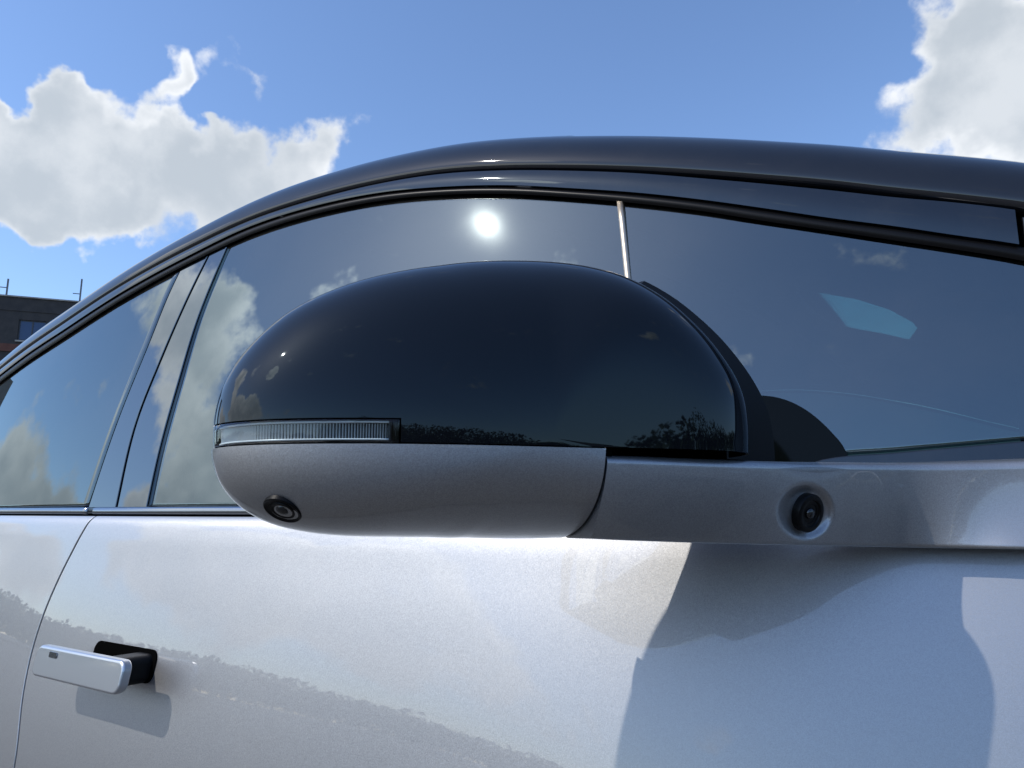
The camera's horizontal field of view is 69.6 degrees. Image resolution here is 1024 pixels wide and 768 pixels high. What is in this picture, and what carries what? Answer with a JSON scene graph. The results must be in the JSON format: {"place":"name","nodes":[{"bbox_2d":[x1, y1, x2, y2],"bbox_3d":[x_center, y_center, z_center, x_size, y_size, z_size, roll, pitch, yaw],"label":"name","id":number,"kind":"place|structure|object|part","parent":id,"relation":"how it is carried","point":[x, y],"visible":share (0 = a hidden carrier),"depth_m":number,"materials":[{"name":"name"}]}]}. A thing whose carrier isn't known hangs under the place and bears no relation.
{"place":"outdoors","nodes":[
{"label":"outdoors","id":0,"kind":"place"},
{"bbox_2d":[0,279,82,360],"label":"apartment building","id":1,"kind":"structure","parent":0,"point":[23,319],"depth_m":52.95,"materials":[{"name":"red brick"}]},
{"bbox_2d":[15,320,45,341],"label":"window","id":2,"kind":"structure","parent":1,"relation":"in","point":[27,328],"depth_m":52.99,"materials":[{"name":"blue glass"}]},
{"bbox_2d":[0,136,1023,767],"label":"parked car","id":3,"kind":"object","parent":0,"point":[608,452],"visible":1,"depth_m":0.54,"materials":[{"name":"grey metal"}]},
{"bbox_3d":[-0.941,0.550,1.161,1.025,0.675,0.090,-8,-13,39],"label":"rear door","id":4,"kind":"part","parent":3,"relation":"part of","materials":[{"name":"silver metal"}]},
{"bbox_3d":[-0.920,0.054,1.317,1.070,0.343,0.081,-8,-12,37],"label":"rear door window","id":5,"kind":"part","parent":3,"relation":"part of","materials":[{"name":"black glass"}]},
{"bbox_3d":[-0.708,-0.018,1.258,2.596,0.303,0.118,-7,-12,36],"label":"window frame","id":6,"kind":"part","parent":3,"relation":"part of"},
{"bbox_3d":[0.002,0.440,0.529,1.331,0.675,0.113,-5,-11,28],"label":"front door","id":7,"kind":"part","parent":3,"relation":"part of","materials":[{"name":"silver metal"}]},
{"bbox_3d":[0.079,-0.072,0.653,1.172,0.364,0.085,-6,-11,30],"label":"front door window","id":8,"kind":"part","parent":3,"relation":"part of","materials":[{"name":"black glass"}]},
{"bbox_3d":[1.103,0.167,2.026,1.172,0.364,0.085,-9,-13,41],"label":"front door window","id":9,"kind":"part","parent":3,"relation":"part of","materials":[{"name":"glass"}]},
{"bbox_2d":[0,0,1023,300],"label":"sky","id":10,"kind":"structure","parent":0,"point":[128,128],"materials":[{"name":"blue"}]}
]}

